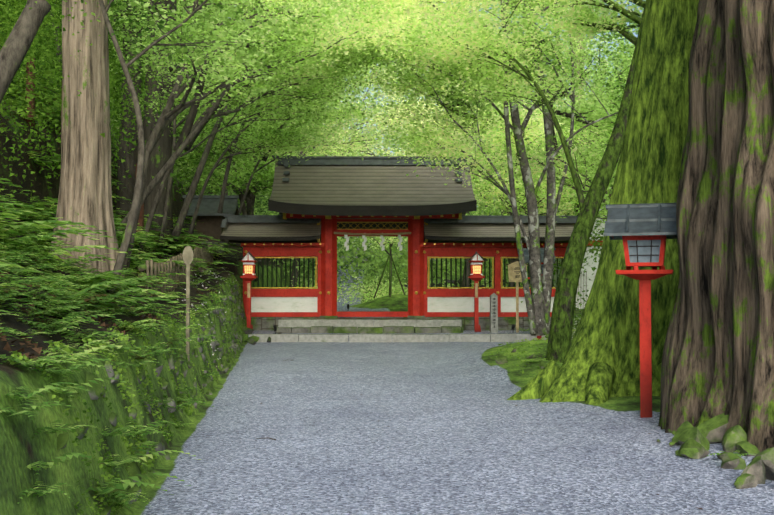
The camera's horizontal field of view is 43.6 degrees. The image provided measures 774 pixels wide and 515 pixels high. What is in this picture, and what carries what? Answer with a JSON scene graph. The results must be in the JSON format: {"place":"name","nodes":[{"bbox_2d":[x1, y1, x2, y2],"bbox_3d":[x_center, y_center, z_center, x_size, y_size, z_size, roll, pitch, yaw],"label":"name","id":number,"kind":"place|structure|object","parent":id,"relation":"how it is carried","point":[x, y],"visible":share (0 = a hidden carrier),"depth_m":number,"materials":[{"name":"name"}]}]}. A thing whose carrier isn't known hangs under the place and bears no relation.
{"place":"outdoors","nodes":[
{"label":"outdoors","id":0,"kind":"place"},
{"bbox_2d":[0,95,212,358],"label":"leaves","id":1,"kind":"object","parent":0,"point":[38,350],"visible":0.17,"depth_m":8.11,"materials":[{"name":"green plant"}]},
{"bbox_2d":[123,4,600,166],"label":"maple arch limbs","id":2,"kind":"object","parent":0,"point":[188,125],"visible":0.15,"depth_m":21.92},
{"bbox_2d":[112,0,625,303],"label":"arch limb leaves","id":3,"kind":"object","parent":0,"point":[565,110],"visible":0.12,"depth_m":22.36,"materials":[{"name":"green plant"}]},
{"bbox_2d":[177,264,578,358],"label":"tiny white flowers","id":4,"kind":"object","parent":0,"point":[236,297],"visible":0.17,"depth_m":21.57,"materials":[{"name":"plant"}]},
{"bbox_2d":[0,68,773,514],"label":"ground","id":5,"kind":"structure","parent":0,"point":[394,428],"depth_m":9.12,"materials":[{"name":"grey gravel"}]},
{"bbox_2d":[0,41,143,231],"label":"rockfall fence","id":6,"kind":"object","parent":5,"relation":"on","point":[141,215],"visible":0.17,"depth_m":21.86,"materials":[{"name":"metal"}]},
{"bbox_2d":[50,0,126,287],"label":"cedar","id":7,"kind":"object","parent":5,"relation":"on","point":[85,193],"visible":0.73,"depth_m":14.61,"materials":[{"name":"brown plant"}]},
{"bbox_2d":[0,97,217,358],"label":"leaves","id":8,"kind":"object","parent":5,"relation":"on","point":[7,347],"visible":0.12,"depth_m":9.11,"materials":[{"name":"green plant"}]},
{"bbox_2d":[115,0,142,218],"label":"cedar","id":9,"kind":"object","parent":5,"relation":"on","point":[121,204],"visible":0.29,"depth_m":26.65,"materials":[{"name":"brown plant"}]},
{"bbox_2d":[57,280,245,514],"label":"retaining wall stones","id":10,"kind":"object","parent":5,"relation":"on","point":[95,391],"visible":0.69,"depth_m":10.92,"materials":[{"name":"green stone"}]},
{"bbox_2d":[143,0,176,255],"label":"cedar","id":11,"kind":"object","parent":5,"relation":"on","point":[158,159],"visible":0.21,"depth_m":25.58,"materials":[{"name":"brown plant"}]},
{"bbox_2d":[138,245,213,300],"bbox_3d":[-4.482,0.234,21.861,0.139,1.749,14.567,0,-2,-6],"label":"log fence","id":12,"kind":"object","parent":5,"relation":"on","point":[152,269],"visible":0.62,"depth_m":17.95,"materials":[{"name":"brown wood"}]},
{"bbox_2d":[182,246,193,361],"bbox_3d":[-2.677,0.697,13.012,0.150,1.710,0.052,0,-2,-1],"label":"marker post","id":13,"kind":"object","parent":5,"relation":"on","point":[188,255],"visible":0.9,"depth_m":13.01,"materials":[{"name":"brown wood"}]},
{"bbox_2d":[0,0,398,298],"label":"trees","id":14,"kind":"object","parent":5,"relation":"on","point":[17,44],"depth_m":17.39,"materials":[{"name":"brown plant"}]},
{"bbox_2d":[183,195,239,253],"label":"building","id":15,"kind":"structure","parent":5,"relation":"on","point":[209,217],"depth_m":30.85,"materials":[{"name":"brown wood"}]},
{"bbox_2d":[237,251,260,328],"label":"lantern","id":16,"kind":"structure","parent":5,"relation":"on","point":[249,261],"depth_m":28.49,"materials":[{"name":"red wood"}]},
{"bbox_2d":[0,0,612,328],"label":"shrub foliage","id":17,"kind":"object","parent":5,"relation":"on","point":[4,5],"visible":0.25,"depth_m":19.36,"materials":[{"name":"green plant"}]},
{"bbox_2d":[8,261,639,514],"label":"ground cover plants","id":18,"kind":"object","parent":5,"relation":"on","point":[89,439],"visible":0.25,"depth_m":8.20,"materials":[{"name":"green plant"}]},
{"bbox_2d":[43,0,631,288],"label":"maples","id":19,"kind":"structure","parent":5,"relation":"on","point":[250,200],"depth_m":32.85,"materials":[{"name":"green plant"}]},
{"bbox_2d":[50,0,643,304],"bbox_3d":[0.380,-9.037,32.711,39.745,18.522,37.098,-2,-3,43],"label":"tree foliage","id":20,"kind":"object","parent":5,"relation":"on","point":[341,9],"visible":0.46,"depth_m":21.71,"materials":[{"name":"green plant"}]},
{"bbox_2d":[110,2,620,299],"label":"tree foliage","id":21,"kind":"object","parent":5,"relation":"on","point":[375,262],"visible":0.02,"depth_m":46.52,"materials":[{"name":"green plant"}]},
{"bbox_2d":[243,278,506,344],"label":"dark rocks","id":22,"kind":"object","parent":5,"relation":"on","point":[253,340],"visible":0.46,"depth_m":27.30,"materials":[{"name":"green plant"}]},
{"bbox_2d":[0,44,755,509],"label":"ferns","id":23,"kind":"object","parent":5,"relation":"on","point":[16,248],"visible":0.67,"depth_m":10.06,"materials":[{"name":"green plant"}]},
{"bbox_2d":[372,236,404,297],"bbox_3d":[0.119,-0.760,37.036,1.810,4.629,2.024,-1,-2,28],"label":"staked young tree","id":24,"kind":"object","parent":5,"relation":"on","point":[390,259],"visible":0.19,"depth_m":37.07,"materials":[{"name":"brown wood"}]},
{"bbox_2d":[360,236,407,248],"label":"young tree leaves","id":25,"kind":"object","parent":24,"relation":"attached to","point":[390,238],"visible":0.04,"depth_m":36.54,"materials":[{"name":"green plant"}]},
{"bbox_2d":[273,304,514,333],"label":"garden spotlights","id":26,"kind":"object","parent":5,"relation":"on","point":[348,305],"visible":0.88,"depth_m":28.02,"materials":[{"name":"black metal"}]},
{"bbox_2d":[220,155,586,342],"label":"shrine gate","id":27,"kind":"structure","parent":5,"relation":"on","point":[319,204],"depth_m":29.66,"materials":[{"name":"paint"}]},
{"bbox_2d":[337,188,610,308],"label":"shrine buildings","id":28,"kind":"structure","parent":5,"relation":"on","point":[588,268],"depth_m":36.02,"materials":[{"name":"paint"}]},
{"bbox_2d":[464,251,487,331],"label":"lantern","id":29,"kind":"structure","parent":5,"relation":"on","point":[477,260],"depth_m":28.61,"materials":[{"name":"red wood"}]},
{"bbox_2d":[256,343,701,508],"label":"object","id":30,"kind":"object","parent":5,"relation":"on","point":[526,432],"depth_m":9.83,"materials":[{"name":"grey gravel"}]},
{"bbox_2d":[351,0,620,335],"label":"tree","id":31,"kind":"object","parent":5,"relation":"on","point":[538,302],"visible":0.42,"depth_m":21.97,"materials":[{"name":"grey plant"}]},
{"bbox_2d":[490,293,497,332],"bbox_3d":[3.110,1.713,28.185,0.220,1.360,0.220,0,-2,-1],"label":"stone marker","id":32,"kind":"object","parent":5,"relation":"on","point":[493,312],"visible":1,"depth_m":28.09,"materials":[{"name":"grey stone"}]},
{"bbox_2d":[386,0,645,362],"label":"mossy maple","id":33,"kind":"object","parent":5,"relation":"on","point":[560,333],"visible":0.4,"depth_m":17.69,"materials":[{"name":"green plant"}]},
{"bbox_2d":[506,259,528,332],"bbox_3d":[3.827,1.227,28.386,0.660,2.346,0.115,0,-2,-1],"label":"sign board","id":34,"kind":"object","parent":5,"relation":"on","point":[514,273],"visible":0.81,"depth_m":28.39,"materials":[{"name":"brown wood"}]},
{"bbox_2d":[523,248,555,339],"bbox_3d":[3.912,1.156,24.914,0.860,2.805,0.878,0,-2,9],"label":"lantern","id":35,"kind":"object","parent":5,"relation":"on","point":[526,254],"visible":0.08,"depth_m":24.78,"materials":[{"name":"glass"}]},
{"bbox_2d":[570,0,584,152],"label":"cedar","id":36,"kind":"object","parent":5,"relation":"on","point":[578,73],"depth_m":40.07,"materials":[{"name":"green plant"}]},
{"bbox_2d":[507,359,660,404],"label":"tree roots","id":37,"kind":"object","parent":5,"relation":"on","point":[601,376],"visible":0.17,"depth_m":12.30,"materials":[{"name":"green plant"}]},
{"bbox_2d":[539,0,698,402],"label":"giant cedar","id":38,"kind":"object","parent":5,"relation":"on","point":[648,170],"visible":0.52,"depth_m":12.72,"materials":[{"name":"green plant"}]},
{"bbox_2d":[495,334,773,488],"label":"rocks","id":39,"kind":"object","parent":5,"relation":"on","point":[692,441],"visible":0.77,"depth_m":8.61,"materials":[{"name":"green stone"}]},
{"bbox_2d":[604,203,676,417],"bbox_3d":[2.927,0.788,10.951,0.860,2.805,0.878,-1,-2,17],"label":"lantern","id":40,"kind":"object","parent":5,"relation":"on","point":[643,232],"visible":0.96,"depth_m":10.84,"materials":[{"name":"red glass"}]},
{"bbox_2d":[657,429,720,458],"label":"pebbles","id":41,"kind":"object","parent":5,"relation":"on","point":[671,444],"visible":0.35,"depth_m":9.13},
{"bbox_2d":[658,0,773,451],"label":"giant cedar","id":42,"kind":"object","parent":5,"relation":"on","point":[718,354],"visible":0.83,"depth_m":9.39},
{"bbox_2d":[235,0,645,206],"label":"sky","id":43,"kind":"structure","parent":0,"point":[635,35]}
]}

